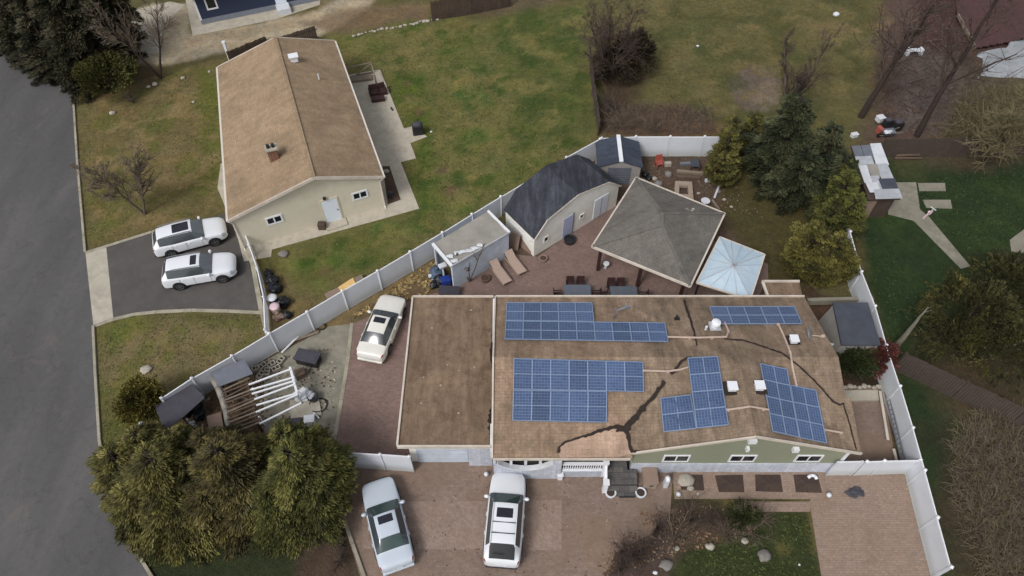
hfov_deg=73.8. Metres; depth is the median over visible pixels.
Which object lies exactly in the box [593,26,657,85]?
dense bush
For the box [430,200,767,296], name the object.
back patio
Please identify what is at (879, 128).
crate
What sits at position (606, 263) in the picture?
urn
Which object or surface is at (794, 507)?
paver strip
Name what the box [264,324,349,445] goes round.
concrete pad
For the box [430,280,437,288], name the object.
bin bag
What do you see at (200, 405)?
bin bag
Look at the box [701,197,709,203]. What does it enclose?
round table
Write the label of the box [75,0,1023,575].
ground
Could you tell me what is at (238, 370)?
lean to
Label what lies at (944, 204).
footpath slab
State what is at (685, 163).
beam
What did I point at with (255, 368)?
concrete block
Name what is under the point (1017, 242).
footpath
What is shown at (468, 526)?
front driveway band
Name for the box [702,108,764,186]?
arborvitae
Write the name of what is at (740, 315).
solar array
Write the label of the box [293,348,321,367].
storage box
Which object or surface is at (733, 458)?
window
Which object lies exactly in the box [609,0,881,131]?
grass tufts
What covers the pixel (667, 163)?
crate
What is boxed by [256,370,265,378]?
concrete block
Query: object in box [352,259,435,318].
leaf litter
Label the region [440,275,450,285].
tote
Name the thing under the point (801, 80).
bare tree
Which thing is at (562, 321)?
solar array
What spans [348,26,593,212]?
leaf litter
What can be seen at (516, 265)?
sun lounger
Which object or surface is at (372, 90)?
wicker chair
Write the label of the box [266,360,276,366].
concrete block
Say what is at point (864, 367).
green shrub
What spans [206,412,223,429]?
board
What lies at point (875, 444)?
side passage
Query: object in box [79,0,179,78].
bare tree
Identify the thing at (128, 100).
bare shrub
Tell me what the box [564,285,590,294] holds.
patio table
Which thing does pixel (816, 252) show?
arborvitae
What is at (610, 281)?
patio chair
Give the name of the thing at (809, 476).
downspout elbow
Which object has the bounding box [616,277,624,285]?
patio chair
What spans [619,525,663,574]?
bare shrub
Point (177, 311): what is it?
driveway border
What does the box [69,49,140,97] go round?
round shrub
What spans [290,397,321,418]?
slab
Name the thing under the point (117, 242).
driveway border
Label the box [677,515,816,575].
grass tufts
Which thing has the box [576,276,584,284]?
patio chair
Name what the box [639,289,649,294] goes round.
patio chair
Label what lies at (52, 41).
pine tree
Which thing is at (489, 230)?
shed
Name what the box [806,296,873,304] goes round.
wall
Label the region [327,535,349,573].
bare shrub
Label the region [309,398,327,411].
hose
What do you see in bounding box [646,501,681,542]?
bare shrub
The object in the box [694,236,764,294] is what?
gazebo
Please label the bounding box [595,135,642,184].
shed
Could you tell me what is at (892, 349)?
red shrub
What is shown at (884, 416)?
board
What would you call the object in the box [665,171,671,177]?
rubble
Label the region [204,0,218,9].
window
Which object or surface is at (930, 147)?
wooden fence
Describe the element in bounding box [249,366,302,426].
pergola
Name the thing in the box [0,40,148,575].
road
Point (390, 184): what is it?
planting bed
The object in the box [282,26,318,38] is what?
wooden fence
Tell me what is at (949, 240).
grass tufts
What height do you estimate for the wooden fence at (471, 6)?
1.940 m
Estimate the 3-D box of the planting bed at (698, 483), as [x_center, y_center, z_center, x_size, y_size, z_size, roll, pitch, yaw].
[9.544,10.305,36.162,1.282,0.001,0.880,0,52,0]
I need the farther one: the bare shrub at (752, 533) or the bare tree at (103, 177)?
the bare tree at (103, 177)
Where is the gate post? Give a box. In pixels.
[221,41,228,59]
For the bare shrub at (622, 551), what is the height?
1.803 m
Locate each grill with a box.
[412,121,423,135]
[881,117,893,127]
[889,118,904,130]
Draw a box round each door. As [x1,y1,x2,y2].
[275,0,286,3]
[319,196,342,222]
[415,449,468,461]
[562,212,574,237]
[592,193,608,218]
[607,168,631,184]
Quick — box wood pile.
[894,154,921,158]
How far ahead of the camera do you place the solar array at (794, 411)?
34.34 m
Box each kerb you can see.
[73,103,86,252]
[91,325,153,575]
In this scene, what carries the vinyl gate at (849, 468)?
on the side patio at (873, 531)
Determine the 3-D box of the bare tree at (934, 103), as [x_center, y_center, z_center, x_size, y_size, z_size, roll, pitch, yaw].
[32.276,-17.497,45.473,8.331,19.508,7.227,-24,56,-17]
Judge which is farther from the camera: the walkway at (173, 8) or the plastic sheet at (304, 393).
the walkway at (173, 8)
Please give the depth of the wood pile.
51.62 m
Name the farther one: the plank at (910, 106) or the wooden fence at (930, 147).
the plank at (910, 106)
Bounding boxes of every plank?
[281,336,298,352]
[294,331,318,341]
[901,101,920,112]
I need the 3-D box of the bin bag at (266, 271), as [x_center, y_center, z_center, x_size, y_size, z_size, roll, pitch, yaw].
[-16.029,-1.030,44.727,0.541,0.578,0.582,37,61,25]
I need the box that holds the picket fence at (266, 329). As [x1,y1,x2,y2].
[245,236,269,334]
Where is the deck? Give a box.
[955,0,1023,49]
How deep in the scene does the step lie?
39.27 m
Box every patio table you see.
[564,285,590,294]
[610,286,637,294]
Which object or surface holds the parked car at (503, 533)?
on the front driveway at (464, 481)
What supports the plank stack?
on the ground
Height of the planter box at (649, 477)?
0.745 m
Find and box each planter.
[481,274,489,282]
[539,254,547,262]
[605,491,615,497]
[635,487,646,497]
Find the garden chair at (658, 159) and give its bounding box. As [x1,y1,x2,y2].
[654,154,663,168]
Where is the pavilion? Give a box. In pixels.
[591,177,725,294]
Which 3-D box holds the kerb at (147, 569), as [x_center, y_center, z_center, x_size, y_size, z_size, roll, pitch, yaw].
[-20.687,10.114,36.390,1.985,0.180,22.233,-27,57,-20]
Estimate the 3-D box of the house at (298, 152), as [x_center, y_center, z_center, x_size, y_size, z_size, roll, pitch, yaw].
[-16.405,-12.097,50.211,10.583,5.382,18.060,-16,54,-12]
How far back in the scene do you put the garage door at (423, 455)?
36.26 m
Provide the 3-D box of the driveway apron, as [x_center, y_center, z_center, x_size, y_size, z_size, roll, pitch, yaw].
[-26.801,-0.219,44.423,1.327,0.040,6.669,-20,55,-15]
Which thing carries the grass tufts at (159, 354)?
on the ground
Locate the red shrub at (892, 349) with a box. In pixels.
[862,337,902,379]
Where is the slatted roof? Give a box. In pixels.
[222,378,263,431]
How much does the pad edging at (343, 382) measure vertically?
0.110 m
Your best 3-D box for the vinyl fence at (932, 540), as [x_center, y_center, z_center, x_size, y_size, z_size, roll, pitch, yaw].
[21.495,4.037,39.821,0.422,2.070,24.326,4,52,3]
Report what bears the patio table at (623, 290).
on the back patio at (579, 257)
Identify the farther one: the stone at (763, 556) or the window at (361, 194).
the window at (361, 194)
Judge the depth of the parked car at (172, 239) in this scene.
45.44 m
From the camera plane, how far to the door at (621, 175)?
49.31 m
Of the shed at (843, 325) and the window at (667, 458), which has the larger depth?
the shed at (843, 325)
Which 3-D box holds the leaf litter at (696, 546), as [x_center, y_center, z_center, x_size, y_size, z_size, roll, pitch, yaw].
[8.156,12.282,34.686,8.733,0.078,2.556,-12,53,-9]
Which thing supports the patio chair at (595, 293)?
on the back patio at (579, 257)
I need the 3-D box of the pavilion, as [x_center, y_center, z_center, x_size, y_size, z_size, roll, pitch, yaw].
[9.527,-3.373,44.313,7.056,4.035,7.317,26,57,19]
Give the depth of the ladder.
37.63 m
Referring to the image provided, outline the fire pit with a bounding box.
[674,181,693,199]
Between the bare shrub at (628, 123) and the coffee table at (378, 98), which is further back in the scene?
the coffee table at (378, 98)
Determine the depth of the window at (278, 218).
45.52 m
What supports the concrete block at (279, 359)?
on the concrete pad
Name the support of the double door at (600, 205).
in the shed at (548, 205)
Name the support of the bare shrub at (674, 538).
on the ground
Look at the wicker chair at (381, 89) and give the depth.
56.37 m
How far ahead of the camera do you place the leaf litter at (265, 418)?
39.71 m
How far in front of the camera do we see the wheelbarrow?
53.06 m
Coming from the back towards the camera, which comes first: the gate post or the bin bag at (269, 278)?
the gate post
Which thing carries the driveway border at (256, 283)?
on the ground
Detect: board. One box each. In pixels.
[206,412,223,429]
[879,391,888,439]
[892,448,897,459]
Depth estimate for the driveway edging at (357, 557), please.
34.02 m
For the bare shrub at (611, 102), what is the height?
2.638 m
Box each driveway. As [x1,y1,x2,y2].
[106,214,258,317]
[337,297,495,458]
[343,459,672,575]
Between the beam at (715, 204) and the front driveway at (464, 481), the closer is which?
the front driveway at (464, 481)
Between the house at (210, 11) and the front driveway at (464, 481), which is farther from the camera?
the house at (210, 11)
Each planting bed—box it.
[382,166,400,203]
[681,475,703,489]
[715,475,743,491]
[755,475,782,491]
[794,475,821,492]
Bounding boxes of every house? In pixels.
[192,0,320,24]
[216,37,386,251]
[396,280,862,495]
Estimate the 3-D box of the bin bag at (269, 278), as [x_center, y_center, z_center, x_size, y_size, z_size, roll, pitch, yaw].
[-15.522,-0.557,44.283,0.912,0.855,0.872,19,55,14]
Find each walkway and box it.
[130,1,184,53]
[186,0,319,35]
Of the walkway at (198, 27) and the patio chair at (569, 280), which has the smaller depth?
the patio chair at (569, 280)
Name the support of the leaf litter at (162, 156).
on the ground
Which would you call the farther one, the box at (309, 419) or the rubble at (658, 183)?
the rubble at (658, 183)
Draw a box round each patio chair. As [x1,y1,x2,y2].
[553,287,561,294]
[566,276,574,284]
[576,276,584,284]
[592,287,601,294]
[606,277,615,291]
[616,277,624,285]
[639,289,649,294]
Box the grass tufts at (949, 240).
[868,165,1023,350]
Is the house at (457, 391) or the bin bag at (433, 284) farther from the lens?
the bin bag at (433, 284)
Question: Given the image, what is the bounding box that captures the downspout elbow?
[807,474,817,479]
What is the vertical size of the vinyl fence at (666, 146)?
2.070 m
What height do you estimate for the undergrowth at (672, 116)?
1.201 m
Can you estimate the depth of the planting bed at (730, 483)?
36.13 m
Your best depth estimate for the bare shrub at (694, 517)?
34.64 m
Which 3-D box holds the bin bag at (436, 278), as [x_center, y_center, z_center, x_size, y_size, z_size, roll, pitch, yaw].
[-4.688,-0.560,44.247,0.935,0.869,0.876,-28,57,-20]
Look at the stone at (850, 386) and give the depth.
39.66 m
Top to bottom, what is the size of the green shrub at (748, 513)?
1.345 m
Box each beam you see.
[676,175,700,179]
[677,169,703,175]
[680,161,690,165]
[711,199,719,209]
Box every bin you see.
[267,293,276,303]
[269,302,281,314]
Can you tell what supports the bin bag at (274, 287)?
on the ground
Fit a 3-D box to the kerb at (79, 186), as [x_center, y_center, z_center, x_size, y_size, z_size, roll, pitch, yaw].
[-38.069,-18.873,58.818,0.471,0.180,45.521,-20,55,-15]
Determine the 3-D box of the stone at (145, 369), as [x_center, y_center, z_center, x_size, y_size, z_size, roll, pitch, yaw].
[-21.674,4.797,40.466,0.738,0.214,0.628,-29,58,-21]
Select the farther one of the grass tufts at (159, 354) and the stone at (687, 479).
the grass tufts at (159, 354)
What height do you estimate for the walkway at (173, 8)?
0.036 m
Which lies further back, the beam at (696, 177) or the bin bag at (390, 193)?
the beam at (696, 177)
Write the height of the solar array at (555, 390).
1.054 m
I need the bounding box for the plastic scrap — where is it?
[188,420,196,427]
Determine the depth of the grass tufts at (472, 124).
55.03 m
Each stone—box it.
[140,365,152,373]
[278,250,288,256]
[658,559,672,570]
[678,473,694,485]
[687,485,694,490]
[705,543,714,550]
[741,537,748,543]
[757,549,771,561]
[847,383,853,388]
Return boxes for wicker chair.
[368,83,377,97]
[376,82,387,94]
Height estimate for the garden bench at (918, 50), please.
0.600 m
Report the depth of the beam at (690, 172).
50.66 m
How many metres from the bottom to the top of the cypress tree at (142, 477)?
5.613 m
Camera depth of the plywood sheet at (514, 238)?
45.86 m
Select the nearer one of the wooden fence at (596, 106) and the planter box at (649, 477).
the planter box at (649, 477)
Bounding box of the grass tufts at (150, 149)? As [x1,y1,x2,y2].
[79,69,220,239]
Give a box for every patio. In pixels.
[217,69,426,260]
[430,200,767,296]
[810,473,929,575]
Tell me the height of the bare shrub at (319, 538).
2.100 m
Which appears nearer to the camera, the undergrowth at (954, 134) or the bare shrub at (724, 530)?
the bare shrub at (724, 530)
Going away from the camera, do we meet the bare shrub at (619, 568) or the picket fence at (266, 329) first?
the bare shrub at (619, 568)
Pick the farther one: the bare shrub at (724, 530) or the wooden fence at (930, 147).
the wooden fence at (930, 147)
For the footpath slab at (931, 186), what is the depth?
49.95 m
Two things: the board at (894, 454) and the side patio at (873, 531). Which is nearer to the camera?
the side patio at (873, 531)
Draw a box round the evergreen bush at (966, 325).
[899,246,1023,397]
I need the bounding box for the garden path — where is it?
[672,472,827,498]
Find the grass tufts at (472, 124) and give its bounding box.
[294,19,595,266]
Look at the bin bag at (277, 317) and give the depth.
42.44 m
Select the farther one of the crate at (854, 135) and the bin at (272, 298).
the crate at (854, 135)
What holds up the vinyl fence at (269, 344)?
on the ground
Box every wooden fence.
[226,36,266,59]
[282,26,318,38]
[430,0,511,20]
[588,45,600,135]
[882,136,1023,157]
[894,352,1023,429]
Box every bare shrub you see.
[121,88,138,103]
[299,516,348,546]
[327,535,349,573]
[593,79,630,117]
[598,95,641,129]
[604,529,652,573]
[604,545,641,575]
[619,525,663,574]
[638,502,705,565]
[643,115,662,131]
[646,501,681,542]
[668,489,716,532]
[694,502,737,534]
[712,514,752,546]
[729,492,778,551]
[743,494,780,531]
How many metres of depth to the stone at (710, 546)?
34.01 m
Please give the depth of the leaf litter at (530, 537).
34.59 m
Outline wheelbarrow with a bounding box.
[876,127,902,137]
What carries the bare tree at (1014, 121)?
on the ground
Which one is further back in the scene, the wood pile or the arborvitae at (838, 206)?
the wood pile
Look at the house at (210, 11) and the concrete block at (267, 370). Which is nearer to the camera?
the concrete block at (267, 370)
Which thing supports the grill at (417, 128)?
on the patio at (392, 138)
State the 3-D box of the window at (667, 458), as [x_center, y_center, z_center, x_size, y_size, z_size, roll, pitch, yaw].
[8.474,8.796,35.235,1.360,0.800,0.070,0,52,0]
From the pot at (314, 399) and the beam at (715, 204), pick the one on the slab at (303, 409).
the pot at (314, 399)
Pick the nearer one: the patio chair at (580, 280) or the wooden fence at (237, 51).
the patio chair at (580, 280)
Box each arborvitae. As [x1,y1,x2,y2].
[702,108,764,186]
[778,218,861,288]
[806,158,868,240]
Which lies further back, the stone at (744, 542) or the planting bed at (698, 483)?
the planting bed at (698, 483)
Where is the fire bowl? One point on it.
(569, 239)
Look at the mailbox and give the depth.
35.50 m
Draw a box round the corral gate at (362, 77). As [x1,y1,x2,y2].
[346,62,376,82]
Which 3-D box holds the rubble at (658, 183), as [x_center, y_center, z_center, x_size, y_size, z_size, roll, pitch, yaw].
[10.736,-7.636,50.044,0.671,0.457,0.639,-25,56,-18]
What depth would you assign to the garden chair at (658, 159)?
50.94 m
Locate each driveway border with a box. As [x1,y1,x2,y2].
[85,230,154,252]
[93,309,259,326]
[245,247,263,327]
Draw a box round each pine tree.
[0,0,148,105]
[738,91,862,222]
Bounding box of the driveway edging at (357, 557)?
[342,516,365,575]
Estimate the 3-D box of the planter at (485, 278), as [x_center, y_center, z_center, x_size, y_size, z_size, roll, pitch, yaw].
[-1.728,-0.600,44.560,0.635,0.250,0.625,0,52,0]
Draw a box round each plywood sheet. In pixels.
[509,231,519,250]
[519,237,530,253]
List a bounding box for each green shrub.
[724,496,764,531]
[836,346,881,379]
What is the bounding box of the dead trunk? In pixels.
[894,307,930,346]
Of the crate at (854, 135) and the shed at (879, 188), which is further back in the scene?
the crate at (854, 135)
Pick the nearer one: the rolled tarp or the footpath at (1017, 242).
the rolled tarp
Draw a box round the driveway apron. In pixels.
[86,248,112,323]
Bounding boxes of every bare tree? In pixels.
[67,143,158,214]
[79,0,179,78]
[455,243,484,281]
[563,0,654,81]
[775,21,845,98]
[849,0,971,118]
[914,0,1023,137]
[951,78,1023,173]
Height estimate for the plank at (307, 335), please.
0.090 m
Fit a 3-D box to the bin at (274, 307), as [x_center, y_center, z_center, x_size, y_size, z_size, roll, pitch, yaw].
[-14.772,1.353,42.669,0.630,0.850,0.630,0,52,0]
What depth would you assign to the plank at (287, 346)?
41.32 m
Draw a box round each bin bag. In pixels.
[190,402,203,411]
[191,408,205,420]
[263,268,272,275]
[264,274,278,284]
[266,281,282,293]
[272,311,283,321]
[277,295,290,308]
[283,310,293,319]
[387,191,393,196]
[430,265,446,278]
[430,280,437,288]
[433,274,442,286]
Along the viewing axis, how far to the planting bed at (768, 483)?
36.13 m
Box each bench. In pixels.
[438,285,459,294]
[904,47,924,55]
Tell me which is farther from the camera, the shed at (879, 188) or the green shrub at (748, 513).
the shed at (879, 188)
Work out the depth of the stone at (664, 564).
33.55 m
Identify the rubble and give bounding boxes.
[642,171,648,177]
[653,180,663,186]
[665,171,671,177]
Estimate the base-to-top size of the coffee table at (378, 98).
0.320 m
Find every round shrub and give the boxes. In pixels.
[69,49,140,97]
[110,372,166,427]
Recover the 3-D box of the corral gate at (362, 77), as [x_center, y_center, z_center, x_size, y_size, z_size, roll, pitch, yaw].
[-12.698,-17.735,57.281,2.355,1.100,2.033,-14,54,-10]
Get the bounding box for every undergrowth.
[599,98,718,136]
[870,3,993,132]
[922,71,1023,155]
[940,398,1023,575]
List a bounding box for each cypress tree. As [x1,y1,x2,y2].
[85,421,219,566]
[181,421,279,561]
[236,416,359,560]
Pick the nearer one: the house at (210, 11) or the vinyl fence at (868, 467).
the vinyl fence at (868, 467)
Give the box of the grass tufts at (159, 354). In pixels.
[97,314,262,441]
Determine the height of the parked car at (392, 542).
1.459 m
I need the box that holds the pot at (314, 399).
[307,391,317,402]
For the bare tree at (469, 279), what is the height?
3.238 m
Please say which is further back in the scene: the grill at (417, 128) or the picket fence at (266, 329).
the grill at (417, 128)
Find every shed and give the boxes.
[432,210,509,285]
[504,154,621,255]
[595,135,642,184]
[818,302,880,359]
[850,143,901,217]
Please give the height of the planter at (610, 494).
0.200 m
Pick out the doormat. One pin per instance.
(626, 496)
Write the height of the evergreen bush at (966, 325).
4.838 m
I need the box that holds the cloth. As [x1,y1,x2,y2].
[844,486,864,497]
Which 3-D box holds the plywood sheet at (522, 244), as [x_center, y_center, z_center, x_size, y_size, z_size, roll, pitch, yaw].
[0.977,-3.091,45.855,0.380,1.250,1.178,-36,61,-25]
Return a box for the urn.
[603,261,609,268]
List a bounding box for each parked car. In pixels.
[152,216,228,257]
[161,249,237,290]
[356,294,405,363]
[361,476,414,575]
[483,472,528,569]
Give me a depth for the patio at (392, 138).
51.83 m
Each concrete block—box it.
[251,364,260,372]
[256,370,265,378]
[257,361,266,369]
[263,367,270,375]
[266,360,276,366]
[271,364,281,372]
[276,355,285,364]
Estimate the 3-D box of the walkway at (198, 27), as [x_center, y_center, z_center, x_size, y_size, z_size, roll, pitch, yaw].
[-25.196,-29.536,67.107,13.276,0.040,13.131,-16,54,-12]
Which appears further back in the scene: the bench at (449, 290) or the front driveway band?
the bench at (449, 290)
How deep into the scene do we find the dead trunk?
39.86 m
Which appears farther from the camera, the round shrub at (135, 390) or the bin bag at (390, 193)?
the bin bag at (390, 193)
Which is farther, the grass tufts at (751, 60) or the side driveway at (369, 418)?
the grass tufts at (751, 60)
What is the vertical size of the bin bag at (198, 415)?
0.775 m
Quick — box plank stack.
[325,274,362,298]
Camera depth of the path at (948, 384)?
38.63 m
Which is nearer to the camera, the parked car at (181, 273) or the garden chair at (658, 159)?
the parked car at (181, 273)
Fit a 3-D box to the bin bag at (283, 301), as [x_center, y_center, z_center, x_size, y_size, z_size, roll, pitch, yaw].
[-14.498,0.869,43.188,0.874,0.818,0.849,29,58,21]
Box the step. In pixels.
[845,390,878,401]
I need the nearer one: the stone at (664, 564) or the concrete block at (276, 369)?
the stone at (664, 564)
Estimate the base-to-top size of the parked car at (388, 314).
1.459 m
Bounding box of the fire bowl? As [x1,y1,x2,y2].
[564,234,575,245]
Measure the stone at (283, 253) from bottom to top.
0.317 m
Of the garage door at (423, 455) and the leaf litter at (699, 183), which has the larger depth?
the leaf litter at (699, 183)
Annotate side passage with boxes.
[844,388,894,461]
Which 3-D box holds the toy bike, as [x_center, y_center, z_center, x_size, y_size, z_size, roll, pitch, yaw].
[29.234,-5.230,47.872,1.159,0.733,0.440,-28,57,-20]
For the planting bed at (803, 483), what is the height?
0.001 m
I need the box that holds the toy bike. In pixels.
[922,207,935,218]
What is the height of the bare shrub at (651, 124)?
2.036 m
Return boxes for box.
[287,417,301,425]
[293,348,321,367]
[303,414,314,425]
[641,467,658,488]
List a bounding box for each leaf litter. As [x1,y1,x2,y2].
[89,81,220,229]
[195,345,335,436]
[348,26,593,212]
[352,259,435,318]
[355,471,621,575]
[597,504,754,574]
[640,156,763,220]
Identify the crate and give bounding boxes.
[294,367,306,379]
[664,161,671,166]
[850,132,859,138]
[875,114,885,122]
[875,125,884,133]
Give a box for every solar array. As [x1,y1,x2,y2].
[505,302,668,341]
[512,358,643,422]
[660,356,728,431]
[709,306,801,324]
[760,363,826,442]
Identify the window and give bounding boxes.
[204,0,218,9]
[264,214,283,225]
[351,189,368,200]
[662,455,690,461]
[727,455,757,461]
[793,455,824,461]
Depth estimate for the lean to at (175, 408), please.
37.27 m
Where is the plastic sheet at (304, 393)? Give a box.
[293,386,314,402]
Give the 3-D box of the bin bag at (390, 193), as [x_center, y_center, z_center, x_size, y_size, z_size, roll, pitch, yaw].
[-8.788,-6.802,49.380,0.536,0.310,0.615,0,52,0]
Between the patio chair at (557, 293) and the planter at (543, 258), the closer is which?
the patio chair at (557, 293)
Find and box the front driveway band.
[362,500,561,549]
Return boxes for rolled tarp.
[210,377,232,425]
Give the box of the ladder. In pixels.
[884,392,904,459]
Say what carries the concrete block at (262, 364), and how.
on the ground
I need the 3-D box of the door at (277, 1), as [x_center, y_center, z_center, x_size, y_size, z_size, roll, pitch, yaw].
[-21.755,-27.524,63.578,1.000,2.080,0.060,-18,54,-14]
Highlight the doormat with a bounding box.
[619,496,634,497]
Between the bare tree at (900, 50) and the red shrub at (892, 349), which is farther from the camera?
the bare tree at (900, 50)
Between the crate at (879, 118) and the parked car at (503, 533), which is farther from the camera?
the crate at (879, 118)
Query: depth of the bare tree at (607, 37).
54.79 m
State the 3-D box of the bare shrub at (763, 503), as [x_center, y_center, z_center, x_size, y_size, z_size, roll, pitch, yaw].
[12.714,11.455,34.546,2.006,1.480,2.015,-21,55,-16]
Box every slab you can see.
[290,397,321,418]
[918,183,945,190]
[923,200,951,208]
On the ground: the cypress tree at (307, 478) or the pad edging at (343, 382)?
the cypress tree at (307, 478)
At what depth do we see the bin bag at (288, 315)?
42.53 m
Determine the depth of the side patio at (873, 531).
34.73 m
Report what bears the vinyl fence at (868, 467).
on the side patio at (873, 531)
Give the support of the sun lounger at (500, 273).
on the back patio at (579, 257)
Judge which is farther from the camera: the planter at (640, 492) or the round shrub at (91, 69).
the round shrub at (91, 69)
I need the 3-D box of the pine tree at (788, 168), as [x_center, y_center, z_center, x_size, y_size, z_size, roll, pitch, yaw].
[20.338,-9.930,47.501,8.315,7.278,8.599,0,52,0]
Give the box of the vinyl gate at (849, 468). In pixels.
[825,460,863,475]
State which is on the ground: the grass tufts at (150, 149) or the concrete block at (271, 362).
the grass tufts at (150, 149)
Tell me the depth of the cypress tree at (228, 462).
32.75 m
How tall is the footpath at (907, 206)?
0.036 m
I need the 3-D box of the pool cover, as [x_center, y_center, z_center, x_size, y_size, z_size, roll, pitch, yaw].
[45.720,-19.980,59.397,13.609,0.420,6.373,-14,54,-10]
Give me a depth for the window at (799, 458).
35.23 m
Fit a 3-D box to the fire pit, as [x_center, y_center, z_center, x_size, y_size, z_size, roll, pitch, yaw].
[12.378,-6.999,49.448,1.356,0.350,1.815,4,52,3]
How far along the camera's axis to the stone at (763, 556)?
33.79 m
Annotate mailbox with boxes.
[663,475,670,487]
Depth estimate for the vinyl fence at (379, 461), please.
35.87 m
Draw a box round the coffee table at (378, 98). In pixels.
[371,95,384,102]
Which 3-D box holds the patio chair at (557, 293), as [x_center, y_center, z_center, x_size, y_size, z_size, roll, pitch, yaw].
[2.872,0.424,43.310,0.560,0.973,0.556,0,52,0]
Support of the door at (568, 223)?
in the shed at (548, 205)
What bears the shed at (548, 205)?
on the ground
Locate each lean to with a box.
[154,384,212,429]
[211,359,258,397]
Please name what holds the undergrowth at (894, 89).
on the ground
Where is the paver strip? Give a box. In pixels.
[751,502,809,511]
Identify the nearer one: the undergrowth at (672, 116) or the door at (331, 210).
the door at (331, 210)
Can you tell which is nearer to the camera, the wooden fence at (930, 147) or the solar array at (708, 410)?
the solar array at (708, 410)
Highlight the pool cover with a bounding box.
[977,39,1023,77]
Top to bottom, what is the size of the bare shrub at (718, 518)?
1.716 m
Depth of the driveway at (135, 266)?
44.35 m
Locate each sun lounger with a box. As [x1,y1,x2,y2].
[489,258,512,285]
[504,248,526,275]
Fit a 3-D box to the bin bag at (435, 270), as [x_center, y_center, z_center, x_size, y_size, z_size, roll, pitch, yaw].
[-4.877,-1.035,44.595,1.147,0.963,0.983,-14,54,-11]
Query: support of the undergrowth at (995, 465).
on the ground
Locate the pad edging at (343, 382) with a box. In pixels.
[333,323,353,435]
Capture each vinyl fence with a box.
[159,137,601,401]
[347,451,414,471]
[601,135,719,156]
[844,228,953,575]
[852,458,922,475]
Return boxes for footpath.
[888,182,969,268]
[1010,230,1023,252]

